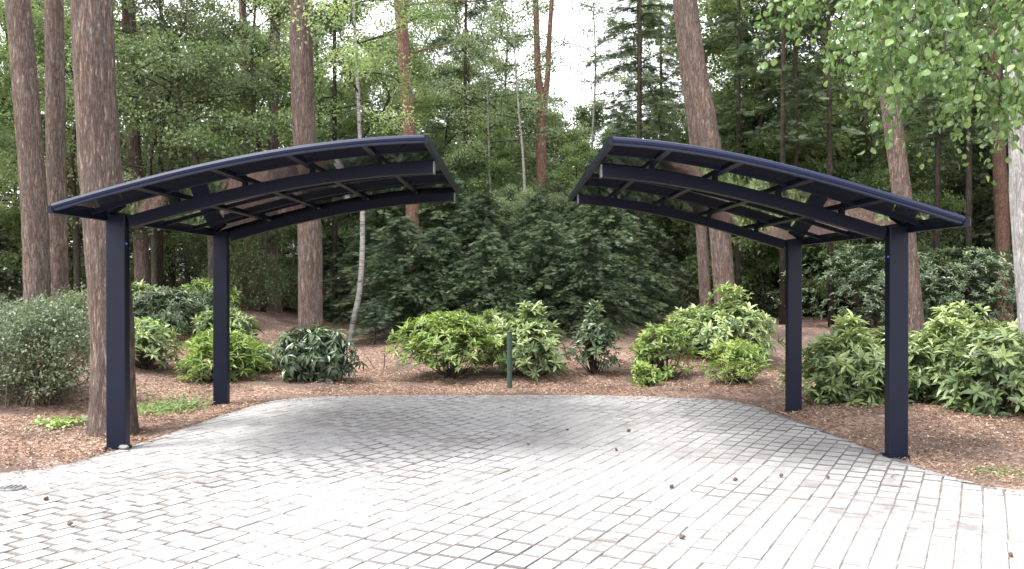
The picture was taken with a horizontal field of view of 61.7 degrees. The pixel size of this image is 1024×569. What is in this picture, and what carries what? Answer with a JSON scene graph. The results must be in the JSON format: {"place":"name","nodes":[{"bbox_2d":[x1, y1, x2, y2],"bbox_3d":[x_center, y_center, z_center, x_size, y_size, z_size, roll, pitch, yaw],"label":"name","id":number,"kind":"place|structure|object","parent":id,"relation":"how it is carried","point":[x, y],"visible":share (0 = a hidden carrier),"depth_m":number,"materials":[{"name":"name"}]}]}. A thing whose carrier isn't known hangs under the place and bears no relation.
{"place":"outdoors","nodes":[
{"label":"outdoors","id":0,"kind":"place"},
{"bbox_2d":[0,0,1004,277],"label":"sky","id":1,"kind":"structure","parent":0,"point":[564,19],"materials":[{"name":"white"}]},
{"bbox_2d":[0,395,1023,568],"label":"paving","id":2,"kind":"structure","parent":0,"point":[669,421],"depth_m":6.31,"materials":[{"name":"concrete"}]},
{"bbox_2d":[46,135,458,452],"bbox_3d":[-2.259,0.188,9.119,3.142,2.865,4.172,0,0,0],"label":"carport","id":3,"kind":"object","parent":2,"relation":"on","point":[222,202],"visible":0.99,"depth_m":8.01,"materials":[{"name":"black metal"}]},
{"bbox_2d":[0,394,1022,568],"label":"needle litter","id":4,"kind":"object","parent":2,"relation":"on","point":[495,406],"visible":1,"depth_m":11.04,"materials":[{"name":"brown plant"}]},
{"bbox_2d":[0,279,1023,489],"bbox_3d":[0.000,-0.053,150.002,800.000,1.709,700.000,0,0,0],"label":"ground","id":5,"kind":"structure","parent":0,"point":[272,325],"depth_m":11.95,"materials":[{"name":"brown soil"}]},
{"bbox_2d":[0,209,22,303],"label":"yew bush","id":6,"kind":"object","parent":5,"relation":"on","point":[11,284],"visible":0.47,"depth_m":22.08,"materials":[{"name":"green plant"}]},
{"bbox_2d":[4,0,50,307],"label":"pine tree","id":7,"kind":"object","parent":5,"relation":"on","point":[36,271],"visible":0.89,"depth_m":13.73,"materials":[{"name":"brown plant"}]},
{"bbox_2d":[0,0,71,212],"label":"broadleaf tree","id":8,"kind":"object","parent":5,"relation":"on","point":[4,84],"visible":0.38,"depth_m":19.83,"materials":[{"name":"green plant"}]},
{"bbox_2d":[0,293,89,406],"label":"leafy shrub","id":9,"kind":"object","parent":5,"relation":"on","point":[31,375],"visible":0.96,"depth_m":10.45,"materials":[{"name":"green plant"}]},
{"bbox_2d":[44,0,68,305],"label":"pine tree","id":10,"kind":"object","parent":5,"relation":"on","point":[55,123],"visible":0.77,"depth_m":14.46,"materials":[{"name":"brown plant"}]},
{"bbox_2d":[0,0,182,301],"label":"broadleaf tree","id":11,"kind":"object","parent":5,"relation":"on","point":[72,190],"visible":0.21,"depth_m":19.45,"materials":[{"name":"green plant"}]},
{"bbox_2d":[0,0,190,293],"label":"broadleaf tree","id":12,"kind":"object","parent":5,"relation":"on","point":[11,220],"visible":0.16,"depth_m":21.20,"materials":[{"name":"green plant"}]},
{"bbox_2d":[70,0,139,438],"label":"pine tree","id":13,"kind":"object","parent":5,"relation":"on","point":[99,163],"visible":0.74,"depth_m":8.82,"materials":[{"name":"brown plant"}]},
{"bbox_2d":[122,0,149,289],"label":"pine tree","id":14,"kind":"object","parent":5,"relation":"on","point":[141,260],"visible":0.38,"depth_m":19.46,"materials":[{"name":"brown plant"}]},
{"bbox_2d":[134,316,184,369],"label":"rhododendron","id":15,"kind":"object","parent":5,"relation":"on","point":[147,331],"visible":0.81,"depth_m":13.18,"materials":[{"name":"green plant"}]},
{"bbox_2d":[67,0,256,286],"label":"broadleaf tree","id":16,"kind":"object","parent":5,"relation":"on","point":[143,104],"visible":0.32,"depth_m":18.28,"materials":[{"name":"green plant"}]},
{"bbox_2d":[71,66,253,300],"bbox_3d":[-9.479,-2.724,23.548,5.278,6.672,4.588,0,0,-21],"label":"broadleaf tree","id":17,"kind":"object","parent":5,"relation":"on","point":[197,243],"visible":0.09,"depth_m":23.32,"materials":[{"name":"green plant"}]},
{"bbox_2d":[116,0,211,287],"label":"slender conifer","id":18,"kind":"object","parent":5,"relation":"on","point":[160,252],"visible":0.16,"depth_m":19.93,"materials":[{"name":"green plant"}]},
{"bbox_2d":[38,14,292,283],"bbox_3d":[-6.406,-2.203,17.022,5.245,5.967,5.046,0,0,40],"label":"broadleaf tree","id":19,"kind":"object","parent":5,"relation":"on","point":[191,136],"visible":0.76,"depth_m":16.96,"materials":[{"name":"green plant"}]},
{"bbox_2d":[136,387,214,415],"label":"ground cover","id":20,"kind":"object","parent":5,"relation":"on","point":[178,406],"visible":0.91,"depth_m":10.63,"materials":[{"name":"green plant"}]},
{"bbox_2d":[132,285,247,334],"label":"rhododendron","id":21,"kind":"object","parent":5,"relation":"on","point":[183,299],"visible":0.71,"depth_m":15.54,"materials":[{"name":"green plant"}]},
{"bbox_2d":[173,328,271,383],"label":"rhododendron","id":22,"kind":"object","parent":5,"relation":"on","point":[201,348],"visible":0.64,"depth_m":12.90,"materials":[{"name":"green plant"}]},
{"bbox_2d":[181,306,264,343],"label":"rhododendron","id":23,"kind":"object","parent":5,"relation":"on","point":[242,320],"visible":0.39,"depth_m":15.17,"materials":[{"name":"green plant"}]},
{"bbox_2d":[140,0,315,263],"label":"broadleaf tree","id":24,"kind":"object","parent":5,"relation":"on","point":[230,13],"visible":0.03,"depth_m":26.29,"materials":[{"name":"green plant"}]},
{"bbox_2d":[132,0,338,312],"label":"broadleaf tree","id":25,"kind":"object","parent":5,"relation":"on","point":[266,237],"visible":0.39,"depth_m":18.88,"materials":[{"name":"green plant"}]},
{"bbox_2d":[200,238,288,310],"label":"light shrub","id":26,"kind":"object","parent":5,"relation":"on","point":[243,279],"visible":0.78,"depth_m":19.17,"materials":[{"name":"green plant"}]},
{"bbox_2d":[189,22,332,294],"bbox_3d":[-7.045,-3.239,23.204,4.740,7.658,4.926,0,0,-7],"label":"broadleaf tree","id":27,"kind":"object","parent":5,"relation":"on","point":[291,262],"visible":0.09,"depth_m":22.62,"materials":[{"name":"green plant"}]},
{"bbox_2d":[267,0,282,313],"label":"pine tree","id":28,"kind":"object","parent":5,"relation":"on","point":[274,144],"visible":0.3,"depth_m":20.38,"materials":[{"name":"brown plant"}]},
{"bbox_2d":[289,0,323,328],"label":"pine tree","id":29,"kind":"object","parent":5,"relation":"on","point":[310,283],"visible":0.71,"depth_m":16.00,"materials":[{"name":"brown plant"}]},
{"bbox_2d":[236,0,396,292],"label":"broadleaf tree","id":30,"kind":"object","parent":5,"relation":"on","point":[329,77],"visible":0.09,"depth_m":24.38,"materials":[{"name":"green plant"}]},
{"bbox_2d":[271,324,367,383],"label":"rhododendron","id":31,"kind":"object","parent":5,"relation":"on","point":[314,350],"visible":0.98,"depth_m":12.88,"materials":[{"name":"green plant"}]},
{"bbox_2d":[287,225,378,321],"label":"yew bush","id":32,"kind":"object","parent":5,"relation":"on","point":[327,256],"visible":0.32,"depth_m":21.78,"materials":[{"name":"green plant"}]},
{"bbox_2d":[236,0,457,344],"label":"birch tree","id":33,"kind":"object","parent":5,"relation":"on","point":[354,58],"visible":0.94,"depth_m":16.46,"materials":[{"name":"green plant"}]},
{"bbox_2d":[312,0,386,321],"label":"slender conifer","id":34,"kind":"object","parent":5,"relation":"on","point":[334,91],"visible":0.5,"depth_m":20.97,"materials":[{"name":"green plant"}]},
{"bbox_2d":[281,0,444,300],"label":"broadleaf tree","id":35,"kind":"object","parent":5,"relation":"on","point":[351,124],"visible":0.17,"depth_m":22.02,"materials":[{"name":"green plant"}]},
{"bbox_2d":[323,206,450,327],"bbox_3d":[-2.969,-0.416,19.896,3.313,3.128,3.119,0,0,20],"label":"yew bush","id":36,"kind":"object","parent":5,"relation":"on","point":[372,232],"visible":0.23,"depth_m":19.61,"materials":[{"name":"green plant"}]},
{"bbox_2d":[334,216,467,343],"bbox_3d":[-2.181,-0.114,17.616,2.627,2.634,2.790,0,0,13],"label":"yew bush","id":37,"kind":"object","parent":5,"relation":"on","point":[410,228],"visible":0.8,"depth_m":17.37,"materials":[{"name":"green plant"}]},
{"bbox_2d":[337,0,467,207],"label":"broadleaf tree","id":38,"kind":"object","parent":5,"relation":"on","point":[424,42],"visible":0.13,"depth_m":26.73,"materials":[{"name":"green plant"}]},
{"bbox_2d":[337,0,478,306],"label":"pine tree","id":39,"kind":"object","parent":5,"relation":"on","point":[412,210],"visible":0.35,"depth_m":19.36,"materials":[{"name":"red plant"}]},
{"bbox_2d":[366,169,497,324],"bbox_3d":[-1.691,-0.701,20.033,3.675,4.092,3.536,0,0,0],"label":"yew bush","id":40,"kind":"object","parent":5,"relation":"on","point":[453,206],"visible":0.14,"depth_m":19.83,"materials":[{"name":"green plant"}]},
{"bbox_2d":[377,227,492,333],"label":"yew bush","id":41,"kind":"object","parent":5,"relation":"on","point":[440,238],"visible":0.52,"depth_m":17.71,"materials":[{"name":"green plant"}]},
{"bbox_2d":[382,309,506,378],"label":"rhododendron","id":42,"kind":"object","parent":5,"relation":"on","point":[447,336],"visible":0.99,"depth_m":13.16,"materials":[{"name":"green plant"}]},
{"bbox_2d":[400,146,496,307],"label":"broadleaf tree","id":43,"kind":"object","parent":5,"relation":"on","point":[464,177],"visible":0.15,"depth_m":21.52,"materials":[{"name":"green plant"}]},
{"bbox_2d":[391,59,520,218],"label":"broadleaf tree","id":44,"kind":"object","parent":5,"relation":"on","point":[450,137],"visible":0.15,"depth_m":24.36,"materials":[{"name":"green plant"}]},
{"bbox_2d":[428,0,507,187],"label":"slender conifer","id":45,"kind":"object","parent":5,"relation":"on","point":[485,5],"visible":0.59,"depth_m":23.44,"materials":[{"name":"green plant"}]},
{"bbox_2d":[398,0,552,197],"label":"broadleaf tree","id":46,"kind":"object","parent":5,"relation":"on","point":[456,11],"visible":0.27,"depth_m":24.74,"materials":[{"name":"green plant"}]},
{"bbox_2d":[408,191,552,320],"bbox_3d":[-0.604,-0.480,19.330,3.488,3.293,3.283,0,0,-25],"label":"yew bush","id":47,"kind":"object","parent":5,"relation":"on","point":[481,199],"visible":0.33,"depth_m":19.20,"materials":[{"name":"green plant"}]},
{"bbox_2d":[413,15,555,209],"bbox_3d":[-0.609,-2.809,21.299,3.202,7.636,3.694,0,0,42],"label":"birch tree","id":48,"kind":"object","parent":5,"relation":"on","point":[441,85],"visible":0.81,"depth_m":21.21,"materials":[{"name":"green plant"}]},
{"bbox_2d":[434,232,551,322],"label":"yew bush","id":49,"kind":"object","parent":5,"relation":"on","point":[488,240],"visible":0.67,"depth_m":17.24,"materials":[{"name":"green plant"}]},
{"bbox_2d":[442,116,547,283],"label":"broadleaf tree","id":50,"kind":"object","parent":5,"relation":"on","point":[498,167],"visible":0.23,"depth_m":21.84,"materials":[{"name":"green plant"}]},
{"bbox_2d":[447,0,574,160],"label":"broadleaf tree","id":51,"kind":"object","parent":5,"relation":"on","point":[519,43],"visible":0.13,"depth_m":30.47,"materials":[{"name":"green plant"}]},
{"bbox_2d":[465,183,557,272],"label":"tree","id":52,"kind":"object","parent":5,"relation":"on","point":[516,206],"visible":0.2,"depth_m":20.35,"materials":[{"name":"green plant"}]},
{"bbox_2d":[479,300,572,381],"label":"rhododendron","id":53,"kind":"object","parent":5,"relation":"on","point":[527,344],"visible":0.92,"depth_m":13.29,"materials":[{"name":"green plant"}]},
{"bbox_2d":[466,0,589,232],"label":"birch tree","id":54,"kind":"object","parent":5,"relation":"on","point":[532,104],"visible":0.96,"depth_m":20.45,"materials":[{"name":"green plant"}]},
{"bbox_2d":[484,89,591,222],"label":"broadleaf tree","id":55,"kind":"object","parent":5,"relation":"on","point":[560,143],"visible":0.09,"depth_m":26.42,"materials":[{"name":"green plant"}]},
{"bbox_2d":[487,194,598,322],"bbox_3d":[0.590,-0.431,19.491,2.882,3.336,2.996,0,0,-2],"label":"yew bush","id":56,"kind":"object","parent":5,"relation":"on","point":[543,203],"visible":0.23,"depth_m":19.48,"materials":[{"name":"green plant"}]},
{"bbox_2d":[533,0,553,214],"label":"pine tree","id":57,"kind":"object","parent":5,"relation":"on","point":[541,157],"visible":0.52,"depth_m":21.40,"materials":[{"name":"red plant"}]},
{"bbox_2d":[491,133,597,263],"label":"broadleaf tree","id":58,"kind":"object","parent":5,"relation":"on","point":[551,164],"visible":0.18,"depth_m":21.83,"materials":[{"name":"green plant"}]},
{"bbox_2d":[483,220,606,339],"bbox_3d":[0.635,-0.064,17.855,2.720,2.568,2.561,0,0,-23],"label":"yew bush","id":59,"kind":"object","parent":5,"relation":"on","point":[541,241],"visible":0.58,"depth_m":17.57,"materials":[{"name":"green plant"}]},
{"bbox_2d":[506,95,611,209],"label":"broadleaf tree","id":60,"kind":"object","parent":5,"relation":"on","point":[583,112],"visible":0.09,"depth_m":29.64,"materials":[{"name":"green plant"}]},
{"bbox_2d":[523,178,610,295],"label":"broadleaf tree","id":61,"kind":"object","parent":5,"relation":"on","point":[552,185],"visible":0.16,"depth_m":20.97,"materials":[{"name":"green plant"}]},
{"bbox_2d":[529,139,633,301],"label":"broadleaf tree","id":62,"kind":"object","parent":5,"relation":"on","point":[567,173],"visible":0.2,"depth_m":21.67,"materials":[{"name":"green plant"}]},
{"bbox_2d":[539,229,647,341],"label":"yew bush","id":63,"kind":"object","parent":5,"relation":"on","point":[593,235],"visible":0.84,"depth_m":17.29,"materials":[{"name":"green plant"}]},
{"bbox_2d":[565,299,624,375],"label":"rhododendron","id":64,"kind":"object","parent":5,"relation":"on","point":[598,342],"visible":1,"depth_m":13.84,"materials":[{"name":"green plant"}]},
{"bbox_2d":[552,0,642,210],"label":"birch tree","id":65,"kind":"object","parent":5,"relation":"on","point":[591,7],"visible":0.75,"depth_m":23.95,"materials":[{"name":"green plant"}]},
{"bbox_2d":[542,205,678,329],"bbox_3d":[2.085,-0.494,19.496,3.488,3.293,3.283,0,0,38],"label":"yew bush","id":66,"kind":"object","parent":5,"relation":"on","point":[612,232],"visible":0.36,"depth_m":19.33,"materials":[{"name":"green plant"}]},
{"bbox_2d":[581,0,683,305],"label":"conifer tree","id":67,"kind":"object","parent":5,"relation":"on","point":[629,85],"visible":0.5,"depth_m":23.03,"materials":[{"name":"green plant"}]},
{"bbox_2d":[589,0,685,323],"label":"slender conifer","id":68,"kind":"object","parent":5,"relation":"on","point":[649,36],"visible":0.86,"depth_m":20.40,"materials":[{"name":"green plant"}]},
{"bbox_2d":[585,209,697,323],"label":"yew bush","id":69,"kind":"object","parent":5,"relation":"on","point":[645,224],"visible":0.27,"depth_m":20.74,"materials":[{"name":"green plant"}]},
{"bbox_2d":[622,0,688,310],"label":"conifer tree","id":70,"kind":"object","parent":5,"relation":"on","point":[659,60],"visible":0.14,"depth_m":26.97,"materials":[{"name":"green plant"}]},
{"bbox_2d":[589,0,724,305],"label":"broadleaf tree","id":71,"kind":"object","parent":5,"relation":"on","point":[665,51],"visible":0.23,"depth_m":25.10,"materials":[{"name":"green plant"}]},
{"bbox_2d":[627,321,697,380],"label":"rhododendron","id":72,"kind":"object","parent":5,"relation":"on","point":[662,336],"visible":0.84,"depth_m":13.54,"materials":[{"name":"green plant"}]},
{"bbox_2d":[642,217,713,314],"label":"yew bush","id":73,"kind":"object","parent":5,"relation":"on","point":[671,234],"visible":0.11,"depth_m":25.82,"materials":[{"name":"green plant"}]},
{"bbox_2d":[662,259,713,313],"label":"shrub","id":74,"kind":"object","parent":5,"relation":"on","point":[691,294],"visible":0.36,"depth_m":23.35,"materials":[{"name":"green plant"}]},
{"bbox_2d":[672,0,711,306],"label":"pine tree","id":75,"kind":"object","parent":5,"relation":"on","point":[703,262],"visible":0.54,"depth_m":19.38,"materials":[{"name":"brown plant"}]},
{"bbox_2d":[677,0,735,343],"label":"pine tree","id":76,"kind":"object","parent":5,"relation":"on","point":[709,137],"visible":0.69,"depth_m":16.62,"materials":[{"name":"brown plant"}]},
{"bbox_2d":[670,280,784,361],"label":"rhododendron","id":77,"kind":"object","parent":5,"relation":"on","point":[722,323],"visible":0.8,"depth_m":14.63,"materials":[{"name":"green plant"}]},
{"bbox_2d":[697,337,776,384],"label":"rhododendron","id":78,"kind":"object","parent":5,"relation":"on","point":[734,355],"visible":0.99,"depth_m":12.66,"materials":[{"name":"green plant"}]},
{"bbox_2d":[701,0,792,299],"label":"slender conifer","id":79,"kind":"object","parent":5,"relation":"on","point":[729,25],"visible":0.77,"depth_m":20.99,"materials":[{"name":"green plant"}]},
{"bbox_2d":[684,56,821,308],"bbox_3d":[7.018,-2.640,23.662,4.491,7.255,4.666,0,0,28],"label":"broadleaf tree","id":80,"kind":"object","parent":5,"relation":"on","point":[768,265],"visible":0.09,"depth_m":23.10,"materials":[{"name":"green plant"}]},
{"bbox_2d":[733,246,778,315],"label":"shrub","id":81,"kind":"object","parent":5,"relation":"on","point":[769,289],"visible":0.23,"depth_m":23.60,"materials":[{"name":"green plant"}]},
{"bbox_2d":[644,0,874,315],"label":"broadleaf tree","id":82,"kind":"object","parent":5,"relation":"on","point":[714,9],"visible":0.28,"depth_m":22.57,"materials":[{"name":"green plant"}]},
{"bbox_2d":[568,137,970,460],"bbox_3d":[2.165,0.230,9.085,2.820,2.793,4.842,0,0,0],"label":"carport","id":83,"kind":"object","parent":5,"relation":"on","point":[792,210],"visible":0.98,"depth_m":7.64,"materials":[{"name":"black metal"}]},
{"bbox_2d":[731,0,832,324],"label":"slender conifer","id":84,"kind":"object","parent":5,"relation":"on","point":[783,72],"visible":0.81,"depth_m":19.42,"materials":[{"name":"green plant"}]},
{"bbox_2d":[743,244,849,317],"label":"yew bush","id":85,"kind":"object","parent":5,"relation":"on","point":[773,312],"visible":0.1,"depth_m":23.43,"materials":[{"name":"green plant"}]},
{"bbox_2d":[750,0,843,166],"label":"slender conifer","id":86,"kind":"object","parent":5,"relation":"on","point":[795,117],"visible":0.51,"depth_m":20.43,"materials":[{"name":"green plant"}]},
{"bbox_2d":[777,0,881,326],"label":"slender conifer","id":87,"kind":"object","parent":5,"relation":"on","point":[830,126],"visible":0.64,"depth_m":19.16,"materials":[{"name":"green plant"}]},
{"bbox_2d":[725,0,964,316],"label":"broadleaf tree","id":88,"kind":"object","parent":5,"relation":"on","point":[806,69],"visible":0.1,"depth_m":23.12,"materials":[{"name":"green plant"}]},
{"bbox_2d":[777,308,919,407],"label":"rhododendron","id":89,"kind":"object","parent":5,"relation":"on","point":[839,354],"visible":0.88,"depth_m":10.67,"materials":[{"name":"green plant"}]},
{"bbox_2d":[766,242,959,327],"bbox_3d":[7.808,0.038,18.948,4.096,1.961,2.752,0,0,0],"label":"shrub mound","id":90,"kind":"object","parent":5,"relation":"on","point":[866,271],"visible":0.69,"depth_m":18.75,"materials":[{"name":"green plant"}]},
{"bbox_2d":[791,57,965,320],"bbox_3d":[9.295,-2.388,21.761,4.241,6.852,4.407,0,0,-1],"label":"broadleaf tree","id":91,"kind":"object","parent":5,"relation":"on","point":[868,179],"visible":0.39,"depth_m":21.44,"materials":[{"name":"green plant"}]},
{"bbox_2d":[821,325,938,401],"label":"rhododendron","id":92,"kind":"object","parent":5,"relation":"on","point":[918,380],"visible":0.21,"depth_m":10.76,"materials":[{"name":"green plant"}]},
{"bbox_2d":[847,13,924,337],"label":"pine tree","id":93,"kind":"object","parent":5,"relation":"on","point":[900,182],"visible":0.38,"depth_m":15.15,"materials":[{"name":"brown plant"}]},
{"bbox_2d":[752,0,1023,406],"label":"birch tree","id":94,"kind":"object","parent":5,"relation":"on","point":[906,63],"visible":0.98,"depth_m":7.44,"materials":[{"name":"green plant"}]},
{"bbox_2d":[867,42,1012,314],"bbox_3d":[12.285,-2.841,24.193,5.312,7.726,6.111,0,0,-14],"label":"broadleaf tree","id":95,"kind":"object","parent":5,"relation":"on","point":[952,235],"visible":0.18,"depth_m":23.22,"materials":[{"name":"green plant"}]},
{"bbox_2d":[903,13,981,317],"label":"slender conifer","id":96,"kind":"object","parent":5,"relation":"on","point":[936,242],"visible":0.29,"depth_m":19.96,"materials":[{"name":"green plant"}]},
{"bbox_2d":[873,246,1016,322],"bbox_3d":[10.332,0.082,19.120,3.944,1.903,2.746,0,0,0],"label":"shrub mound","id":97,"kind":"object","parent":5,"relation":"on","point":[965,271],"visible":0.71,"depth_m":18.92,"materials":[{"name":"green plant"}]},
{"bbox_2d":[908,314,998,402],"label":"rhododendron","id":98,"kind":"object","parent":5,"relation":"on","point":[941,334],"visible":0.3,"depth_m":10.93,"materials":[{"name":"green plant"}]},
{"bbox_2d":[918,0,1008,306],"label":"slender conifer","id":99,"kind":"object","parent":5,"relation":"on","point":[968,233],"visible":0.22,"depth_m":19.42,"materials":[{"name":"green plant"}]},
{"bbox_2d":[919,4,1008,298],"bbox_3d":[12.345,-5.837,22.975,3.041,13.735,3.001,0,0,8],"label":"conifer tree","id":100,"kind":"object","parent":5,"relation":"on","point":[974,175],"visible":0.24,"depth_m":22.82,"materials":[{"name":"green plant"}]},
{"bbox_2d":[920,300,1011,334],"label":"rhododendron","id":101,"kind":"object","parent":5,"relation":"on","point":[953,310],"visible":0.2,"depth_m":13.26,"materials":[{"name":"green plant"}]},
{"bbox_2d":[923,324,1023,416],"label":"rhododendron","id":102,"kind":"object","parent":5,"relation":"on","point":[990,356],"visible":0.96,"depth_m":10.02,"materials":[{"name":"green plant"}]},
{"bbox_2d":[930,147,1016,318],"bbox_3d":[13.569,-1.273,24.081,3.900,5.834,4.020,0,0,33],"label":"yew bush","id":103,"kind":"object","parent":5,"relation":"on","point":[980,223],"visible":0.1,"depth_m":23.68,"materials":[{"name":"green plant"}]},
{"bbox_2d":[988,0,1014,320],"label":"pine tree","id":104,"kind":"object","parent":5,"relation":"on","point":[1001,206],"visible":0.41,"depth_m":20.86,"materials":[{"name":"brown plant"}]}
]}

